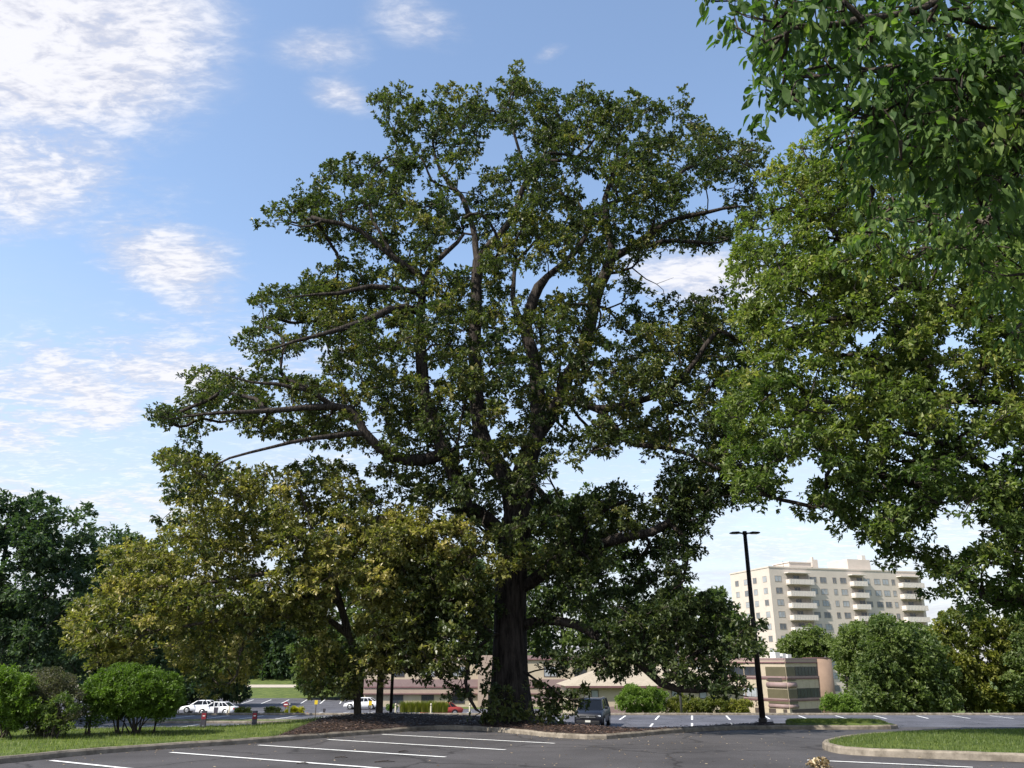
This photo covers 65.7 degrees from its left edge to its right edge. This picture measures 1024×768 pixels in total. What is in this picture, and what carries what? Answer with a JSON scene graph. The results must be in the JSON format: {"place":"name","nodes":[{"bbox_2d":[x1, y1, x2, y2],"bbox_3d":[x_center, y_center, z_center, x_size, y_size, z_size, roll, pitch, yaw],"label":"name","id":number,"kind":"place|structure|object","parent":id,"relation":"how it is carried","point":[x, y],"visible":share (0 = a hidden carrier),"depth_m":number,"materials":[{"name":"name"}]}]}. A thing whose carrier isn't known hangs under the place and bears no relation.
{"place":"outdoors","nodes":[
{"label":"outdoors","id":0,"kind":"place"},
{"bbox_2d":[0,715,325,755],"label":"grass verge","id":1,"kind":"object","parent":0,"point":[211,737],"depth_m":21.34,"materials":[{"name":"green plant"}]},
{"bbox_2d":[0,662,41,737],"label":"clipped shrub","id":2,"kind":"object","parent":1,"relation":"on","point":[16,686],"visible":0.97,"depth_m":20.91,"materials":[{"name":"green plant"}]},
{"bbox_2d":[16,665,89,736],"bbox_3d":[-12.797,8.792,21.868,2.672,1.964,2.176,0,-19,0],"label":"twiggy shrub","id":3,"kind":"object","parent":1,"relation":"on","point":[62,680],"visible":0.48,"depth_m":21.56,"materials":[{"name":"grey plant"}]},
{"bbox_2d":[27,690,82,738],"bbox_3d":[-12.137,8.780,21.034,1.251,1.281,1.682,11,-22,-28],"label":"twiggy shrub","id":4,"kind":"object","parent":1,"relation":"on","point":[40,716],"visible":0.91,"depth_m":20.91,"materials":[{"name":"green plant"}]},
{"bbox_2d":[78,681,108,735],"bbox_3d":[-11.796,9.086,22.168,0.868,1.500,1.145,13,-23,-33],"label":"twiggy shrub","id":5,"kind":"object","parent":1,"relation":"on","point":[91,718],"visible":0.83,"depth_m":22.01,"materials":[{"name":"green plant"}]},
{"bbox_2d":[78,661,187,733],"bbox_3d":[-10.996,9.058,22.885,3.732,2.061,2.737,0,-19,0],"label":"clipped shrub","id":6,"kind":"object","parent":1,"relation":"on","point":[133,690],"visible":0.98,"depth_m":22.11,"materials":[{"name":"green plant"}]},
{"bbox_2d":[150,716,170,732],"bbox_3d":[-10.384,9.618,23.352,0.866,1.294,1.196,9,-21,-25],"label":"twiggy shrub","id":7,"kind":"object","parent":1,"relation":"on","point":[155,723],"visible":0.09,"depth_m":23.12,"materials":[{"name":"green plant"}]},
{"bbox_2d":[200,711,206,727],"bbox_3d":[-9.787,11.303,24.969,0.150,1.887,0.244,4,-20,-11],"label":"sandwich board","id":8,"kind":"object","parent":1,"relation":"on","point":[203,718],"visible":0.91,"depth_m":25.14,"materials":[{"name":"red"}]},
{"bbox_2d":[251,711,257,725],"bbox_3d":[-8.383,11.576,25.615,0.150,1.899,0.244,4,-20,-11],"label":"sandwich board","id":9,"kind":"object","parent":1,"relation":"on","point":[254,717],"visible":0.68,"depth_m":25.80,"materials":[{"name":"red"}]},
{"bbox_2d":[247,685,295,686],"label":"road","id":10,"kind":"structure","parent":0,"point":[272,685],"depth_m":158.78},
{"bbox_2d":[6,650,998,712],"bbox_3d":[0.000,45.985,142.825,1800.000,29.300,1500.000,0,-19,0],"label":"ground","id":11,"kind":"structure","parent":0,"point":[275,692],"depth_m":150.61,"materials":[{"name":"green plant"}]},
{"bbox_2d":[0,585,54,671],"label":"tree","id":12,"kind":"object","parent":11,"relation":"on","point":[20,596],"visible":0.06,"depth_m":181.19,"materials":[{"name":"green plant"}]},
{"bbox_2d":[0,488,104,684],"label":"dark green tree","id":13,"kind":"object","parent":11,"relation":"on","point":[31,535],"visible":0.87,"depth_m":54.19,"materials":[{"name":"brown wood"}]},
{"bbox_2d":[69,522,200,719],"bbox_3d":[-29.155,18.297,61.444,12.134,14.804,8.731,0,-19,0],"label":"dark green tree","id":14,"kind":"object","parent":11,"relation":"on","point":[156,662],"visible":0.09,"depth_m":60.78,"materials":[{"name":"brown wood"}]},
{"bbox_2d":[154,606,227,706],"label":"dark green tree","id":15,"kind":"object","parent":11,"relation":"on","point":[191,693],"visible":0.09,"depth_m":106.97,"materials":[{"name":"green plant"}]},
{"bbox_2d":[214,626,253,704],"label":"dark green tree","id":16,"kind":"object","parent":11,"relation":"on","point":[246,695],"visible":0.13,"depth_m":111.62,"materials":[{"name":"green plant"}]},
{"bbox_2d":[54,445,435,713],"bbox_3d":[-9.681,6.992,28.863,14.338,10.606,7.929,0,-19,0],"label":"young oak tree","id":17,"kind":"object","parent":11,"relation":"on","point":[161,591],"visible":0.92,"depth_m":27.01,"materials":[{"name":"green plant"}]},
{"bbox_2d":[238,588,299,679],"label":"tree","id":18,"kind":"object","parent":11,"relation":"on","point":[270,666],"visible":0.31,"depth_m":172.99,"materials":[{"name":"green plant"}]},
{"bbox_2d":[257,623,305,678],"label":"tree","id":19,"kind":"object","parent":11,"relation":"on","point":[265,646],"visible":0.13,"depth_m":174.60,"materials":[{"name":"green plant"}]},
{"bbox_2d":[61,698,538,712],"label":"parking lot","id":20,"kind":"structure","parent":11,"relation":"on","point":[331,705],"depth_m":112.58,"materials":[{"name":"grey asphalt"}]},
{"bbox_2d":[180,700,213,712],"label":"parked sedan","id":21,"kind":"object","parent":20,"relation":"on","point":[194,706],"visible":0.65,"depth_m":95.82,"materials":[{"name":"white paint"}]},
{"bbox_2d":[213,701,219,712],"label":"framed board","id":22,"kind":"object","parent":20,"relation":"on","point":[215,709],"visible":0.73,"depth_m":88.95,"materials":[{"name":"white"}]},
{"bbox_2d":[195,701,238,712],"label":"parked sedan","id":23,"kind":"object","parent":20,"relation":"on","point":[209,708],"visible":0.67,"depth_m":92.02,"materials":[{"name":"white paint"}]},
{"bbox_2d":[343,697,375,709],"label":"parked sedan","id":24,"kind":"object","parent":20,"relation":"on","point":[364,703],"visible":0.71,"depth_m":103.08,"materials":[{"name":"white paint"}]},
{"bbox_2d":[420,702,462,712],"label":"parked sedan","id":25,"kind":"object","parent":20,"relation":"on","point":[452,708],"visible":0.31,"depth_m":90.76,"materials":[{"name":"red paint"}]},
{"bbox_2d":[289,627,377,699],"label":"hillside tree","id":26,"kind":"object","parent":11,"relation":"on","point":[299,684],"visible":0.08,"depth_m":130.72,"materials":[{"name":"green plant"}]},
{"bbox_2d":[284,528,421,668],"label":"hillside tree","id":27,"kind":"object","parent":11,"relation":"on","point":[350,609],"visible":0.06,"depth_m":142.68,"materials":[{"name":"green plant"}]},
{"bbox_2d":[423,550,495,654],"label":"hillside tree","id":28,"kind":"object","parent":11,"relation":"on","point":[483,566],"visible":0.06,"depth_m":149.72,"materials":[{"name":"green plant"}]},
{"bbox_2d":[279,712,773,735],"bbox_3d":[1.442,12.206,26.568,15.916,2.011,10.186,0,-19,0],"label":"mulch bed","id":29,"kind":"object","parent":11,"relation":"on","point":[380,725],"visible":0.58,"depth_m":26.58,"materials":[{"name":"brown wood"}]},
{"bbox_2d":[389,629,394,712],"bbox_3d":[-4.523,9.657,30.523,1.120,6.400,0.300,0,-19,0],"label":"lamp post","id":30,"kind":"object","parent":29,"relation":"on","point":[391,697],"depth_m":29.78,"materials":[{"name":"brown metal"}]},
{"bbox_2d":[366,503,545,712],"bbox_3d":[-2.036,7.966,27.815,6.547,8.126,5.298,0,-19,0],"label":"young oak tree","id":31,"kind":"object","parent":29,"relation":"on","point":[447,551],"visible":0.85,"depth_m":26.70,"materials":[{"name":"green plant"}]},
{"bbox_2d":[141,58,776,724],"bbox_3d":[-1.300,-1.661,33.115,27.220,30.074,12.457,0,-19,0],"label":"oak tree","id":32,"kind":"object","parent":29,"relation":"on","point":[695,338],"visible":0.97,"depth_m":29.89,"materials":[{"name":"green plant"}]},
{"bbox_2d":[729,531,766,721],"bbox_3d":[8.804,8.763,28.928,1.120,6.759,0.300,0,-19,0],"label":"lamp post","id":33,"kind":"object","parent":29,"relation":"on","point":[762,716],"visible":0.91,"depth_m":28.91,"materials":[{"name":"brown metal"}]},
{"bbox_2d":[363,655,712,707],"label":"office building","id":34,"kind":"structure","parent":11,"relation":"on","point":[405,689],"depth_m":109.96,"materials":[{"name":"concrete"}]},
{"bbox_2d":[393,695,402,703],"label":"window","id":35,"kind":"structure","parent":34,"relation":"in","point":[396,698],"depth_m":109.72,"materials":[{"name":"grey glass"}]},
{"bbox_2d":[421,695,433,702],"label":"window","id":36,"kind":"structure","parent":34,"relation":"in","point":[423,697],"depth_m":109.78,"materials":[{"name":"grey glass"}]},
{"bbox_2d":[452,695,464,703],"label":"window","id":37,"kind":"structure","parent":34,"relation":"in","point":[453,696],"depth_m":109.64,"materials":[{"name":"grey glass"}]},
{"bbox_2d":[544,666,555,676],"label":"window","id":38,"kind":"structure","parent":34,"relation":"in","point":[545,674],"depth_m":110.80,"materials":[{"name":"grey"}]},
{"bbox_2d":[62,713,1023,714],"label":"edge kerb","id":39,"kind":"structure","parent":11,"relation":"on","point":[646,713],"depth_m":64.22,"materials":[{"name":"concrete"}]},
{"bbox_2d":[472,482,649,654],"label":"hillside tree","id":40,"kind":"object","parent":11,"relation":"on","point":[567,638],"visible":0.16,"depth_m":154.78,"materials":[{"name":"green plant"}]},
{"bbox_2d":[614,683,669,712],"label":"leafy shrub","id":41,"kind":"object","parent":11,"relation":"on","point":[629,693],"visible":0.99,"depth_m":66.92,"materials":[{"name":"green plant"}]},
{"bbox_2d":[556,666,746,712],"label":"hipped roof building","id":42,"kind":"structure","parent":11,"relation":"on","point":[609,689],"depth_m":79.67,"materials":[{"name":"beige"}]},
{"bbox_2d":[591,690,598,696],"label":"window","id":43,"kind":"structure","parent":42,"relation":"in","point":[594,693],"depth_m":79.30,"materials":[{"name":"grey glass"}]},
{"bbox_2d":[699,692,706,698],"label":"window","id":44,"kind":"structure","parent":42,"relation":"in","point":[702,695],"depth_m":79.65,"materials":[{"name":"grey glass"}]},
{"bbox_2d":[675,643,682,712],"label":"utility pole","id":45,"kind":"object","parent":11,"relation":"on","point":[680,701],"visible":0.15,"depth_m":65.90,"materials":[{"name":"brown"}]},
{"bbox_2d":[663,693,702,712],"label":"leafy shrub","id":46,"kind":"object","parent":11,"relation":"on","point":[673,704],"visible":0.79,"depth_m":67.10,"materials":[{"name":"green plant"}]},
{"bbox_2d":[642,578,747,657],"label":"hillside tree","id":47,"kind":"object","parent":11,"relation":"on","point":[735,612],"visible":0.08,"depth_m":154.84,"materials":[{"name":"green plant"}]},
{"bbox_2d":[696,695,729,712],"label":"leafy shrub","id":48,"kind":"object","parent":11,"relation":"on","point":[708,706],"visible":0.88,"depth_m":66.59,"materials":[{"name":"green plant"}]},
{"bbox_2d":[725,698,754,712],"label":"leafy shrub","id":49,"kind":"object","parent":11,"relation":"on","point":[742,705],"visible":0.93,"depth_m":66.22,"materials":[{"name":"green plant"}]},
{"bbox_2d":[715,631,769,657],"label":"hillside tree","id":50,"kind":"object","parent":11,"relation":"on","point":[764,652],"visible":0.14,"depth_m":145.09,"materials":[{"name":"green plant"}]},
{"bbox_2d":[715,652,836,712],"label":"office building","id":51,"kind":"structure","parent":11,"relation":"on","point":[790,684],"depth_m":125.05,"materials":[{"name":"concrete"}]},
{"bbox_2d":[729,666,743,674],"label":"window","id":52,"kind":"structure","parent":51,"relation":"in","point":[738,671],"depth_m":130.83,"materials":[{"name":"grey glass"}]},
{"bbox_2d":[744,666,755,675],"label":"window","id":53,"kind":"structure","parent":51,"relation":"in","point":[750,670],"depth_m":128.92,"materials":[{"name":"grey glass"}]},
{"bbox_2d":[746,687,756,696],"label":"window","id":54,"kind":"structure","parent":51,"relation":"in","point":[754,692],"depth_m":127.72,"materials":[{"name":"grey glass"}]},
{"bbox_2d":[794,667,817,675],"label":"window","id":55,"kind":"structure","parent":51,"relation":"in","point":[799,671],"depth_m":125.49,"materials":[{"name":"grey glass"}]},
{"bbox_2d":[797,688,819,697],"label":"window","id":56,"kind":"structure","parent":51,"relation":"in","point":[801,692],"depth_m":124.42,"materials":[{"name":"grey glass"}]},
{"bbox_2d":[770,623,840,661],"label":"hillside tree","id":57,"kind":"object","parent":11,"relation":"on","point":[811,642],"visible":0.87,"depth_m":149.93,"materials":[{"name":"green plant"}]},
{"bbox_2d":[729,555,930,699],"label":"apartment block","id":58,"kind":"structure","parent":11,"relation":"on","point":[788,596],"depth_m":199.04,"materials":[{"name":"concrete"}]},
{"bbox_2d":[774,575,781,581],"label":"window","id":59,"kind":"structure","parent":58,"relation":"in","point":[777,578],"depth_m":195.70,"materials":[{"name":"grey glass"}]},
{"bbox_2d":[776,587,782,593],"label":"window","id":60,"kind":"structure","parent":58,"relation":"in","point":[778,589],"depth_m":194.84,"materials":[{"name":"grey glass"}]},
{"bbox_2d":[777,599,783,604],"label":"window","id":61,"kind":"structure","parent":58,"relation":"in","point":[779,601],"depth_m":193.91,"materials":[{"name":"grey glass"}]},
{"bbox_2d":[778,611,785,616],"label":"window","id":62,"kind":"structure","parent":58,"relation":"in","point":[781,613],"depth_m":192.99,"materials":[{"name":"grey glass"}]},
{"bbox_2d":[779,623,786,629],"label":"window","id":63,"kind":"structure","parent":58,"relation":"in","point":[783,626],"depth_m":192.05,"materials":[{"name":"grey glass"}]},
{"bbox_2d":[824,612,830,617],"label":"window","id":64,"kind":"structure","parent":58,"relation":"in","point":[826,614],"depth_m":196.42,"materials":[{"name":"grey glass"}]},
{"bbox_2d":[844,612,850,618],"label":"window","id":65,"kind":"structure","parent":58,"relation":"in","point":[847,614],"depth_m":198.00,"materials":[{"name":"grey glass"}]},
{"bbox_2d":[785,720,894,724],"bbox_3d":[11.608,12.364,27.750,3.584,1.118,1.450,0,-19,0],"label":"grass tip","id":66,"kind":"object","parent":11,"relation":"on","point":[789,722],"depth_m":27.46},
{"bbox_2d":[819,691,861,712],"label":"leafy shrub","id":67,"kind":"object","parent":11,"relation":"on","point":[839,703],"visible":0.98,"depth_m":67.96,"materials":[{"name":"green plant"}]},
{"bbox_2d":[826,622,887,712],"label":"pale willow tree","id":68,"kind":"object","parent":11,"relation":"on","point":[844,646],"visible":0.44,"depth_m":85.71,"materials":[{"name":"green plant"}]},
{"bbox_2d":[695,0,1023,365],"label":"ash tree","id":69,"kind":"object","parent":11,"relation":"on","point":[932,118],"visible":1,"depth_m":5.46,"materials":[{"name":"green plant"}]},
{"bbox_2d":[828,611,927,670],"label":"hillside tree","id":70,"kind":"object","parent":11,"relation":"on","point":[858,622],"visible":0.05,"depth_m":144.21,"materials":[{"name":"green plant"}]},
{"bbox_2d":[844,615,965,712],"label":"round green tree","id":71,"kind":"object","parent":11,"relation":"on","point":[919,662],"visible":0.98,"depth_m":75.20,"materials":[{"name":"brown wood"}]},
{"bbox_2d":[912,624,950,712],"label":"pale willow tree","id":72,"kind":"object","parent":11,"relation":"on","point":[926,628],"visible":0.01,"depth_m":84.70,"materials":[{"name":"green plant"}]},
{"bbox_2d":[927,604,1022,712],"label":"yellow green tree","id":73,"kind":"object","parent":11,"relation":"on","point":[972,685],"visible":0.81,"depth_m":79.49,"materials":[{"name":"plant"}]},
{"bbox_2d":[990,608,1023,712],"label":"pale willow tree","id":74,"kind":"object","parent":11,"relation":"on","point":[1019,706],"visible":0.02,"depth_m":83.69,"materials":[{"name":"green plant"}]},
{"bbox_2d":[993,609,1023,712],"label":"round green tree","id":75,"kind":"object","parent":11,"relation":"on","point":[1016,639],"visible":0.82,"depth_m":77.79,"materials":[{"name":"green plant"}]},
{"bbox_2d":[0,727,1023,767],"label":"parking lot","id":76,"kind":"structure","parent":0,"point":[790,748],"depth_m":18.37,"materials":[{"name":"grey asphalt"}]},
{"bbox_2d":[49,760,125,767],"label":"painted line","id":77,"kind":"object","parent":76,"relation":"on","point":[87,764],"visible":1,"depth_m":15.88,"materials":[{"name":"paint"}]},
{"bbox_2d":[169,752,378,767],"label":"painted line","id":78,"kind":"object","parent":76,"relation":"on","point":[275,760],"visible":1,"depth_m":16.67,"materials":[{"name":"paint"}]},
{"bbox_2d":[262,745,443,756],"bbox_3d":[-4.022,8.783,19.022,6.134,0.070,0.130,-12,-23,31],"label":"painted line","id":79,"kind":"object","parent":76,"relation":"on","point":[356,751],"visible":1,"depth_m":18.74,"materials":[{"name":"paint"}]},
{"bbox_2d":[47,729,760,760],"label":"gutter leaves","id":80,"kind":"object","parent":76,"relation":"on","point":[454,729],"visible":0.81,"depth_m":23.97,"materials":[{"name":"brown plant"}]},
{"bbox_2d":[327,739,505,749],"bbox_3d":[-2.696,9.470,20.869,6.149,0.072,0.130,-13,-23,32],"label":"painted line","id":81,"kind":"object","parent":76,"relation":"on","point":[418,744],"visible":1,"depth_m":20.75,"materials":[{"name":"paint"}]},
{"bbox_2d":[0,723,897,763],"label":"kerb","id":82,"kind":"structure","parent":76,"relation":"on","point":[70,753],"depth_m":23.33,"materials":[{"name":"concrete"}]},
{"bbox_2d":[383,734,543,742],"bbox_3d":[-1.442,10.217,22.877,6.331,0.076,0.130,-13,-23,33],"label":"painted line","id":83,"kind":"object","parent":76,"relation":"on","point":[465,738],"visible":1,"depth_m":22.85,"materials":[{"name":"paint"}]},
{"bbox_2d":[63,731,1003,767],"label":"leaf litter","id":84,"kind":"object","parent":76,"relation":"on","point":[606,741],"visible":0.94,"depth_m":17.97,"materials":[{"name":"brown plant"}]},
{"bbox_2d":[805,756,830,767],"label":"dead leaf clump","id":85,"kind":"object","parent":76,"relation":"on","point":[824,762],"visible":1,"depth_m":15.46,"materials":[{"name":"beige plant"}]},
{"bbox_2d":[820,760,964,766],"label":"painted line","id":86,"kind":"object","parent":76,"relation":"on","point":[895,763],"visible":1,"depth_m":15.88,"materials":[{"name":"paint"}]},
{"bbox_2d":[822,731,1023,761],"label":"island kerb","id":87,"kind":"structure","parent":76,"relation":"on","point":[827,745],"depth_m":17.25,"materials":[{"name":"concrete"}]},
{"bbox_2d":[829,728,1023,752],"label":"grass island","id":88,"kind":"structure","parent":87,"relation":"on","point":[934,747],"depth_m":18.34,"materials":[{"name":"green plant"}]},
{"bbox_2d":[710,10,1023,625],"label":"maple tree","id":89,"kind":"object","parent":88,"relation":"on","point":[912,403],"visible":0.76,"depth_m":21.48,"materials":[{"name":"green plant"}]},
{"bbox_2d":[0,0,1023,660],"label":"sky","id":90,"kind":"structure","parent":0,"point":[141,141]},
{"bbox_2d":[2,715,1023,726],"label":"parking lot","id":91,"kind":"structure","parent":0,"point":[898,720],"depth_m":59.39,"materials":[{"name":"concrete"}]},
{"bbox_2d":[142,719,302,722],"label":"median kerb","id":92,"kind":"structure","parent":91,"relation":"on","point":[219,721],"depth_m":55.72,"materials":[{"name":"concrete"}]},
{"bbox_2d":[147,720,300,720],"bbox_3d":[-19.400,24.152,56.601,13.200,0.300,1.600,0,-19,0],"label":"grass median","id":93,"kind":"object","parent":91,"relation":"on","point":[223,720],"depth_m":56.51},
{"bbox_2d":[574,696,610,725],"bbox_3d":[5.420,21.992,53.210,2.240,1.837,4.822,-5,-20,13],"label":"parked suv","id":94,"kind":"object","parent":91,"relation":"on","point":[599,712],"visible":0.73,"depth_m":51.87,"materials":[{"name":"black paint"}]},
{"bbox_2d":[786,717,887,722],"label":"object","id":95,"kind":"structure","parent":0,"point":[828,720],"depth_m":27.83,"materials":[{"name":"green plant"}]},
{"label":"grass bank","id":96,"kind":"structure","parent":0,"visible":0},
{"bbox_2d":[234,706,252,712],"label":"hedge shrub","id":97,"kind":"object","parent":96,"relation":"on","point":[240,709],"visible":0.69,"depth_m":65.84,"materials":[{"name":"green plant"}]},
{"bbox_2d":[263,705,283,712],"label":"hedge shrub","id":98,"kind":"object","parent":96,"relation":"on","point":[271,708],"visible":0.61,"depth_m":65.93,"materials":[{"name":"green plant"}]},
{"bbox_2d":[284,705,305,712],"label":"hedge shrub","id":99,"kind":"object","parent":96,"relation":"on","point":[294,709],"visible":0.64,"depth_m":65.27,"materials":[{"name":"yellow plant"}]},
{"bbox_2d":[398,700,409,712],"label":"grass clump","id":100,"kind":"object","parent":96,"relation":"on","point":[403,706],"visible":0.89,"depth_m":66.03,"materials":[{"name":"green plant"}]},
{"bbox_2d":[406,701,415,712],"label":"grass clump","id":101,"kind":"object","parent":96,"relation":"on","point":[410,707],"visible":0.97,"depth_m":66.06,"materials":[{"name":"green plant"}]},
{"bbox_2d":[412,700,421,712],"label":"grass clump","id":102,"kind":"object","parent":96,"relation":"on","point":[417,708],"visible":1,"depth_m":66.05,"materials":[{"name":"green plant"}]},
{"bbox_2d":[419,700,429,712],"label":"grass clump","id":103,"kind":"object","parent":96,"relation":"on","point":[424,707],"visible":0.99,"depth_m":66.05,"materials":[{"name":"green plant"}]},
{"bbox_2d":[425,700,437,712],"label":"grass clump","id":104,"kind":"object","parent":96,"relation":"on","point":[428,709],"visible":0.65,"depth_m":66.04,"materials":[{"name":"green plant"}]},
{"bbox_2d":[433,701,442,712],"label":"grass clump","id":105,"kind":"object","parent":96,"relation":"on","point":[437,708],"visible":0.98,"depth_m":66.03,"materials":[{"name":"green plant"}]},
{"bbox_2d":[439,700,448,712],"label":"grass clump","id":106,"kind":"object","parent":96,"relation":"on","point":[444,705],"visible":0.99,"depth_m":66.06,"materials":[{"name":"green plant"}]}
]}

